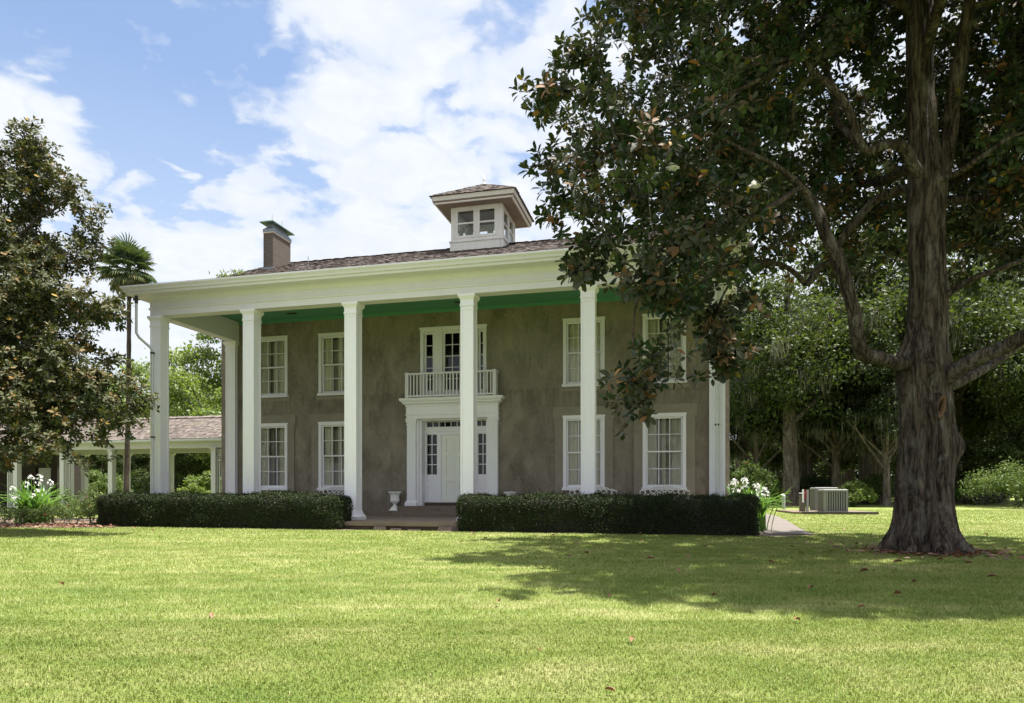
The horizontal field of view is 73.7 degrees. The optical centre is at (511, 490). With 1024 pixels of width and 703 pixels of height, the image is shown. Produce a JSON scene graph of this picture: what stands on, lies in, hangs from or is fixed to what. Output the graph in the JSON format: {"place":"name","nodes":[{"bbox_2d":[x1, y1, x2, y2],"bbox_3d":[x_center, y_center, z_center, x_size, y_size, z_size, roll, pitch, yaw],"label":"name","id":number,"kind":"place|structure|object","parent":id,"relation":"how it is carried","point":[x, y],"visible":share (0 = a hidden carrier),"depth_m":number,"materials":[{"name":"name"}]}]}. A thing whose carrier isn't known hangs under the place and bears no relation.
{"place":"outdoors","nodes":[
{"label":"outdoors","id":0,"kind":"place"},
{"bbox_2d":[0,492,1023,702],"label":"lawn","id":1,"kind":"structure","parent":0,"point":[958,506],"depth_m":6.12,"materials":[{"name":"green plant"}]},
{"bbox_2d":[0,455,80,508],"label":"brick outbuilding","id":2,"kind":"structure","parent":1,"relation":"on","point":[52,472],"depth_m":39.88,"materials":[{"name":"white paint"}]},
{"bbox_2d":[38,468,50,503],"bbox_3d":[-27.204,-0.130,39.823,1.000,2.360,0.067,0,0,14],"label":"door","id":3,"kind":"structure","parent":2,"relation":"in","point":[46,472],"depth_m":39.81,"materials":[{"name":"white paint"}]},
{"bbox_2d":[0,517,123,527],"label":"garden bed","id":4,"kind":"object","parent":1,"relation":"on","point":[73,521],"visible":0.17,"depth_m":24.93,"materials":[{"name":"soil"}]},
{"bbox_2d":[0,503,21,522],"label":"garden shrub","id":5,"kind":"object","parent":4,"relation":"on","point":[5,510],"visible":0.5,"depth_m":23.49,"materials":[{"name":"green plant"}]},
{"bbox_2d":[0,506,56,523],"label":"garden shrub","id":6,"kind":"object","parent":4,"relation":"on","point":[21,514],"visible":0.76,"depth_m":22.53,"materials":[{"name":"green plant"}]},
{"bbox_2d":[0,474,84,522],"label":"spider lily","id":7,"kind":"object","parent":4,"relation":"on","point":[35,501],"visible":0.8,"depth_m":23.75,"materials":[{"name":"green plant"}]},
{"bbox_2d":[25,500,83,522],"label":"garden shrub","id":8,"kind":"object","parent":4,"relation":"on","point":[47,512],"visible":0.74,"depth_m":22.50,"materials":[{"name":"green plant"}]},
{"bbox_2d":[50,488,80,519],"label":"garden shrub","id":9,"kind":"object","parent":4,"relation":"on","point":[67,498],"visible":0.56,"depth_m":25.75,"materials":[{"name":"green plant"}]},
{"bbox_2d":[50,499,97,521],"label":"garden shrub","id":10,"kind":"object","parent":4,"relation":"on","point":[63,510],"visible":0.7,"depth_m":22.68,"materials":[{"name":"green plant"}]},
{"bbox_2d":[70,497,97,523],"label":"garden shrub","id":11,"kind":"object","parent":4,"relation":"on","point":[88,510],"visible":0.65,"depth_m":22.53,"materials":[{"name":"green plant"}]},
{"bbox_2d":[66,483,108,518],"bbox_3d":[-15.777,0.395,25.502,1.610,1.519,1.381,0,0,-40],"label":"garden shrub","id":12,"kind":"object","parent":4,"relation":"on","point":[82,493],"visible":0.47,"depth_m":25.41,"materials":[{"name":"green plant"}]},
{"bbox_2d":[95,232,157,491],"bbox_3d":[-15.569,-4.558,27.530,2.275,11.424,2.283,0,0,-41],"label":"fan palm","id":13,"kind":"object","parent":4,"relation":"on","point":[129,253],"visible":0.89,"depth_m":27.28,"materials":[{"name":"green plant"}]},
{"bbox_2d":[30,353,123,498],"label":"oak tree","id":14,"kind":"object","parent":1,"relation":"on","point":[96,399],"visible":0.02,"depth_m":75.44,"materials":[{"name":"green plant"}]},
{"bbox_2d":[0,115,159,476],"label":"magnolia tree","id":15,"kind":"object","parent":1,"relation":"on","point":[33,302],"visible":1,"depth_m":18.18,"materials":[{"name":"green plant"}]},
{"bbox_2d":[0,415,220,511],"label":"covered walkway","id":16,"kind":"structure","parent":1,"relation":"on","point":[194,434],"depth_m":33.96,"materials":[{"name":"white wood"}]},
{"bbox_2d":[88,469,133,503],"bbox_3d":[-28.025,-0.072,45.865,4.418,2.791,4.415,0,0,0],"label":"garden shrub","id":17,"kind":"object","parent":1,"relation":"on","point":[98,479],"visible":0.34,"depth_m":45.66,"materials":[{"name":"green plant"}]},
{"bbox_2d":[88,454,140,494],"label":"understory tree","id":18,"kind":"object","parent":1,"relation":"on","point":[99,460],"visible":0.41,"depth_m":59.41,"materials":[{"name":"green plant"}]},
{"bbox_2d":[100,355,169,489],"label":"elm tree","id":19,"kind":"object","parent":1,"relation":"on","point":[140,366],"visible":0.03,"depth_m":72.96,"materials":[{"name":"green plant"}]},
{"bbox_2d":[131,454,149,481],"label":"understory tree","id":20,"kind":"object","parent":1,"relation":"on","point":[143,460],"visible":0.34,"depth_m":65.12,"materials":[{"name":"green plant"}]},
{"bbox_2d":[119,467,175,493],"bbox_3d":[-29.412,-0.379,54.121,5.359,3.192,5.405,0,0,0],"label":"garden shrub","id":21,"kind":"object","parent":1,"relation":"on","point":[144,485],"visible":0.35,"depth_m":52.97,"materials":[{"name":"green plant"}]},
{"bbox_2d":[115,346,219,478],"bbox_3d":[-30.567,-6.057,61.050,10.519,14.811,9.810,0,0,-15],"label":"elm tree","id":22,"kind":"object","parent":1,"relation":"on","point":[172,356],"visible":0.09,"depth_m":60.51,"materials":[{"name":"green plant"}]},
{"bbox_2d":[140,333,220,487],"bbox_3d":[-22.666,-6.572,55.904,10.510,15.869,11.270,0,0,6],"label":"elm tree","id":23,"kind":"object","parent":1,"relation":"on","point":[204,356],"visible":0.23,"depth_m":55.03,"materials":[{"name":"green plant"}]},
{"bbox_2d":[174,476,205,497],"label":"garden shrub","id":24,"kind":"object","parent":1,"relation":"on","point":[179,482],"visible":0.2,"depth_m":60.57,"materials":[{"name":"green plant"}]},
{"bbox_2d":[174,453,210,480],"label":"understory tree","id":25,"kind":"object","parent":1,"relation":"on","point":[184,463],"visible":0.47,"depth_m":56.82,"materials":[{"name":"green plant"}]},
{"bbox_2d":[174,470,220,493],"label":"garden shrub","id":26,"kind":"object","parent":1,"relation":"on","point":[197,484],"visible":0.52,"depth_m":49.28,"materials":[{"name":"green plant"}]},
{"bbox_2d":[119,176,754,530],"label":"plantation house","id":27,"kind":"structure","parent":1,"relation":"on","point":[431,386],"depth_m":23.93,"materials":[{"name":"grey paint"}]},
{"bbox_2d":[261,423,287,489],"bbox_3d":[-9.302,-1.300,26.608,1.495,2.594,0.460,0,0,14],"label":"window","id":28,"kind":"structure","parent":27,"relation":"in","point":[268,441],"depth_m":26.68,"materials":[{"name":"glass"}]},
{"bbox_2d":[261,335,288,397],"bbox_3d":[-9.302,-4.775,26.608,1.495,2.374,0.460,0,0,14],"label":"window","id":29,"kind":"structure","parent":27,"relation":"in","point":[274,356],"depth_m":26.63,"materials":[{"name":"white glass"}]},
{"bbox_2d":[317,421,343,489],"bbox_3d":[-6.626,-1.300,25.954,1.496,2.594,0.460,0,0,14],"label":"window","id":30,"kind":"structure","parent":27,"relation":"in","point":[331,464],"depth_m":26.04,"materials":[{"name":"glass"}]},
{"bbox_2d":[317,332,343,395],"bbox_3d":[-6.626,-4.775,25.954,1.496,2.374,0.460,0,0,14],"label":"window","id":31,"kind":"structure","parent":27,"relation":"in","point":[330,351],"depth_m":26.03,"materials":[{"name":"white glass"}]},
{"bbox_2d":[319,486,343,495],"bbox_3d":[-6.536,0.372,25.196,1.636,1.100,0.630,0,0,14],"label":"garden bench","id":32,"kind":"object","parent":27,"relation":"on","point":[331,488],"visible":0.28,"depth_m":25.51,"materials":[{"name":"white metal"}]},
{"bbox_2d":[388,492,400,510],"bbox_3d":[-4.272,0.393,24.895,0.470,0.690,0.470,0,0,14],"label":"urn","id":33,"kind":"object","parent":27,"relation":"on","point":[394,498],"visible":1,"depth_m":24.77,"materials":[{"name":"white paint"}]},
{"bbox_2d":[399,395,504,505],"bbox_3d":[-2.104,-1.389,24.868,3.895,3.912,1.105,0,0,14],"label":"doorway","id":34,"kind":"structure","parent":27,"relation":"in","point":[443,488],"depth_m":24.93,"materials":[{"name":"white paint"}]},
{"bbox_2d":[503,492,516,495],"bbox_3d":[-0.066,0.393,23.867,0.470,0.690,0.470,0,0,14],"label":"urn","id":35,"kind":"object","parent":27,"relation":"on","point":[512,493],"visible":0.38,"depth_m":23.70,"materials":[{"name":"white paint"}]},
{"bbox_2d":[562,414,605,489],"bbox_3d":[2.514,-1.300,23.721,1.507,2.594,0.460,0,0,14],"label":"window","id":36,"kind":"structure","parent":27,"relation":"in","point":[571,424],"depth_m":23.74,"materials":[{"name":"white paint"}]},
{"bbox_2d":[562,316,605,386],"bbox_3d":[2.514,-4.775,23.721,1.507,2.374,0.460,0,0,14],"label":"window","id":37,"kind":"structure","parent":27,"relation":"in","point":[572,332],"depth_m":23.72,"materials":[{"name":"beige paint"}]},
{"bbox_2d":[642,412,686,489],"bbox_3d":[5.149,-1.300,23.077,1.492,2.594,0.460,0,0,14],"label":"window","id":38,"kind":"structure","parent":27,"relation":"in","point":[664,443],"depth_m":23.08,"materials":[{"name":"glass"}]},
{"bbox_2d":[642,312,686,383],"bbox_3d":[5.149,-4.775,23.077,1.492,2.374,0.460,0,0,14],"label":"window","id":39,"kind":"structure","parent":27,"relation":"in","point":[652,327],"depth_m":23.07,"materials":[{"name":"beige paint"}]},
{"bbox_2d":[124,526,795,536],"bbox_3d":[-2.970,1.140,20.619,21.207,0.001,2.923,0,0,14],"label":"hedge bed","id":40,"kind":"object","parent":1,"relation":"on","point":[761,533],"visible":0.25,"depth_m":18.03,"materials":[{"name":"soil"}]},
{"bbox_2d":[92,489,353,529],"bbox_3d":[-9.117,0.575,21.259,8.950,1.249,1.438,0,0,14],"label":"clipped hedge","id":41,"kind":"object","parent":40,"relation":"on","point":[277,509],"visible":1,"depth_m":20.66,"materials":[{"name":"green plant"}]},
{"bbox_2d":[455,490,762,535],"bbox_3d":[2.409,0.591,18.457,8.221,1.218,1.433,0,0,14],"label":"clipped hedge","id":42,"kind":"object","parent":40,"relation":"on","point":[660,514],"visible":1,"depth_m":17.98,"materials":[{"name":"green plant"}]},
{"bbox_2d":[725,477,793,531],"bbox_3d":[6.745,0.382,19.103,2.342,1.543,2.366,0,0,0],"label":"spider lily","id":43,"kind":"object","parent":40,"relation":"on","point":[766,504],"visible":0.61,"depth_m":19.07,"materials":[{"name":"green plant"}]},
{"bbox_2d":[0,517,1023,559],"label":"leaf litter","id":44,"kind":"object","parent":1,"relation":"on","point":[83,524],"visible":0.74,"depth_m":12.82,"materials":[{"name":"brown plant"}]},
{"bbox_2d":[93,424,1023,497],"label":"woods","id":45,"kind":"object","parent":1,"relation":"on","point":[750,455],"depth_m":106.56,"materials":[{"name":"green plant"}]},
{"bbox_2d":[730,293,771,498],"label":"oak tree","id":46,"kind":"object","parent":1,"relation":"on","point":[737,465],"depth_m":73.35,"materials":[{"name":"green plant"}]},
{"bbox_2d":[730,467,772,497],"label":"garden shrub","id":47,"kind":"object","parent":1,"relation":"on","point":[732,477],"visible":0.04,"depth_m":64.94,"materials":[{"name":"green plant"}]},
{"bbox_2d":[730,460,789,498],"bbox_3d":[15.988,-0.397,46.068,4.091,3.338,3.944,0,0,-38],"label":"garden shrub","id":48,"kind":"object","parent":1,"relation":"on","point":[767,480],"visible":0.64,"depth_m":45.37,"materials":[{"name":"green plant"}]},
{"bbox_2d":[509,0,1023,555],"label":"magnolia tree","id":49,"kind":"object","parent":1,"relation":"on","point":[741,108],"visible":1,"depth_m":12.29,"materials":[{"name":"green plant"}]},
{"bbox_2d":[730,363,811,480],"bbox_3d":[20.772,-5.298,58.045,9.271,13.244,8.204,0,0,-12],"label":"cedar tree","id":50,"kind":"object","parent":1,"relation":"on","point":[736,450],"visible":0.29,"depth_m":57.51,"materials":[{"name":"green plant"}]},
{"bbox_2d":[740,471,809,502],"bbox_3d":[23.333,-0.289,61.877,7.012,3.086,6.960,0,0,0],"label":"garden shrub","id":51,"kind":"object","parent":1,"relation":"on","point":[778,483],"visible":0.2,"depth_m":61.22,"materials":[{"name":"green plant"}]},
{"bbox_2d":[747,435,815,498],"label":"understory tree","id":52,"kind":"object","parent":1,"relation":"on","point":[776,462],"visible":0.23,"depth_m":78.11,"materials":[{"name":"green plant"}]},
{"bbox_2d":[799,489,808,510],"bbox_3d":[14.510,0.550,33.978,0.480,1.200,0.250,0,0,9],"label":"meter post","id":53,"kind":"object","parent":1,"relation":"on","point":[804,501],"visible":0.86,"depth_m":33.91,"materials":[{"name":"grey metal"}]},
{"bbox_2d":[759,425,859,501],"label":"cedar tree","id":54,"kind":"object","parent":1,"relation":"on","point":[810,459],"depth_m":65.23,"materials":[{"name":"green plant"}]},
{"bbox_2d":[730,287,903,482],"bbox_3d":[26.856,-9.335,64.831,17.626,21.760,18.705,0,0,18],"label":"oak tree","id":55,"kind":"object","parent":1,"relation":"on","point":[802,456],"visible":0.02,"depth_m":63.57,"materials":[{"name":"green plant"}]},
{"bbox_2d":[730,253,906,505],"bbox_3d":[20.814,-8.382,51.389,17.004,19.782,16.024,0,0,-23],"label":"oak tree","id":56,"kind":"object","parent":1,"relation":"on","point":[822,341],"visible":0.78,"depth_m":48.75,"materials":[{"name":"green plant"}]},
{"bbox_2d":[800,470,843,494],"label":"garden shrub","id":57,"kind":"object","parent":1,"relation":"on","point":[818,481],"visible":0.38,"depth_m":57.13,"materials":[{"name":"green plant"}]},
{"bbox_2d":[775,510,868,513],"bbox_3d":[15.901,1.125,34.813,3.850,0.150,4.000,0,0,9],"label":"equipment pad","id":58,"kind":"object","parent":1,"relation":"on","point":[792,511],"visible":0.36,"depth_m":33.86,"materials":[{"name":"concrete"}]},
{"bbox_2d":[809,487,837,509],"bbox_3d":[16.438,0.438,36.000,1.140,1.225,1.084,0,0,9],"label":"air conditioner","id":59,"kind":"object","parent":58,"relation":"on","point":[813,499],"visible":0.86,"depth_m":35.76,"materials":[{"name":"beige metal"}]},
{"bbox_2d":[817,489,848,511],"bbox_3d":[15.777,0.487,33.600,1.140,1.125,1.084,0,0,9],"label":"air conditioner","id":60,"kind":"object","parent":58,"relation":"on","point":[832,500],"visible":1,"depth_m":33.12,"materials":[{"name":"beige metal"}]},
{"bbox_2d":[777,330,891,488],"bbox_3d":[25.660,-5.829,53.973,10.035,14.334,8.880,0,0,-37],"label":"cedar tree","id":61,"kind":"object","parent":1,"relation":"on","point":[809,425],"visible":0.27,"depth_m":52.58,"materials":[{"name":"green plant"}]},
{"bbox_2d":[812,437,858,479],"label":"understory tree","id":62,"kind":"object","parent":1,"relation":"on","point":[824,466],"visible":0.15,"depth_m":71.13,"materials":[{"name":"green plant"}]},
{"bbox_2d":[802,512,878,514],"bbox_3d":[15.570,1.085,32.400,3.400,0.130,0.180,0,0,7],"label":"timber edging","id":63,"kind":"object","parent":1,"relation":"on","point":[850,513],"visible":0.86,"depth_m":32.30,"materials":[{"name":"brown wood"}]},
{"bbox_2d":[819,373,867,503],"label":"cedar tree","id":64,"kind":"object","parent":1,"relation":"on","point":[862,465],"visible":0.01,"depth_m":59.62,"materials":[{"name":"green plant"}]},
{"bbox_2d":[840,453,853,483],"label":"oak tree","id":65,"kind":"object","parent":1,"relation":"on","point":[848,475],"depth_m":83.41,"materials":[{"name":"green plant"}]},
{"bbox_2d":[838,479,879,506],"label":"garden shrub","id":66,"kind":"object","parent":1,"relation":"on","point":[858,491],"visible":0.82,"depth_m":46.49,"materials":[{"name":"green plant"}]},
{"bbox_2d":[829,336,900,505],"bbox_3d":[26.963,-4.767,49.020,7.528,12.153,8.508,0,0,7],"label":"cedar tree","id":67,"kind":"object","parent":1,"relation":"on","point":[880,411],"visible":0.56,"depth_m":48.55,"materials":[{"name":"green plant"}]},
{"bbox_2d":[845,453,896,474],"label":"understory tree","id":68,"kind":"object","parent":1,"relation":"on","point":[891,466],"visible":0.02,"depth_m":75.01,"materials":[{"name":"green plant"}]},
{"bbox_2d":[857,471,894,503],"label":"garden shrub","id":69,"kind":"object","parent":1,"relation":"on","point":[877,486],"visible":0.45,"depth_m":54.97,"materials":[{"name":"green plant"}]},
{"bbox_2d":[763,212,1023,503],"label":"oak tree","id":70,"kind":"object","parent":1,"relation":"on","point":[898,278],"visible":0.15,"depth_m":52.40,"materials":[{"name":"green plant"}]},
{"bbox_2d":[889,451,897,479],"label":"understory tree","id":71,"kind":"object","parent":1,"relation":"on","point":[894,464],"visible":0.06,"depth_m":67.03,"materials":[{"name":"green plant"}]},
{"bbox_2d":[898,259,1023,502],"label":"oak tree","id":72,"kind":"object","parent":1,"relation":"on","point":[958,401],"visible":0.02,"depth_m":60.40,"materials":[{"name":"green plant"}]},
{"bbox_2d":[962,437,974,469],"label":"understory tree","id":73,"kind":"object","parent":1,"relation":"on","point":[963,465],"visible":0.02,"depth_m":71.48,"materials":[{"name":"green plant"}]},
{"bbox_2d":[954,485,989,503],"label":"garden shrub","id":74,"kind":"object","parent":1,"relation":"on","point":[958,494],"visible":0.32,"depth_m":56.69,"materials":[{"name":"green plant"}]},
{"bbox_2d":[955,437,998,503],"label":"understory tree","id":75,"kind":"object","parent":1,"relation":"on","point":[969,454],"visible":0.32,"depth_m":56.89,"materials":[{"name":"green plant"}]},
{"bbox_2d":[948,268,1014,461],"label":"oak tree","id":76,"kind":"object","parent":1,"relation":"on","point":[968,437],"depth_m":75.47,"materials":[{"name":"green plant"}]},
{"bbox_2d":[957,488,1009,504],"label":"garden shrub","id":77,"kind":"object","parent":1,"relation":"on","point":[982,499],"visible":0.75,"depth_m":54.32,"materials":[{"name":"green plant"}]},
{"bbox_2d":[954,296,1023,429],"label":"oak tree","id":78,"kind":"object","parent":1,"relation":"on","point":[1014,364],"visible":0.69,"depth_m":50.57,"materials":[{"name":"green plant"}]},
{"bbox_2d":[954,456,1023,507],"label":"garden shrub","id":79,"kind":"object","parent":1,"relation":"on","point":[989,481],"visible":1,"depth_m":43.97,"materials":[{"name":"green plant"}]},
{"bbox_2d":[954,341,1023,502],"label":"oak tree","id":80,"kind":"object","parent":1,"relation":"on","point":[995,423],"visible":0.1,"depth_m":60.83,"materials":[{"name":"green plant"}]},
{"bbox_2d":[963,473,1022,502],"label":"garden shrub","id":81,"kind":"object","parent":1,"relation":"on","point":[1002,490],"visible":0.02,"depth_m":58.52,"materials":[{"name":"green plant"}]},
{"bbox_2d":[970,424,1023,504],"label":"understory tree","id":82,"kind":"object","parent":1,"relation":"on","point":[1013,437],"visible":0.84,"depth_m":51.78,"materials":[{"name":"green plant"}]},
{"bbox_2d":[0,0,1023,483],"label":"sky","id":83,"kind":"structure","parent":0,"point":[336,123],"materials":[{"name":"blue"}]},
{"bbox_2d":[569,486,616,494],"bbox_3d":[2.692,0.372,22.941,1.636,1.100,0.630,0,0,14],"label":"garden bench","id":84,"kind":"object","parent":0,"point":[579,489],"visible":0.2,"depth_m":23.16,"materials":[{"name":"white metal"}]},
{"bbox_2d":[640,485,689,498],"bbox_3d":[4.983,0.372,22.330,1.636,1.100,0.630,0,0,14],"label":"garden bench","id":85,"kind":"object","parent":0,"point":[678,488],"visible":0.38,"depth_m":22.61,"materials":[{"name":"white metal"}]},
{"bbox_2d":[762,514,812,534],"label":"path","id":86,"kind":"structure","parent":0,"point":[781,526],"depth_m":20.03,"materials":[{"name":"concrete"}]}
]}

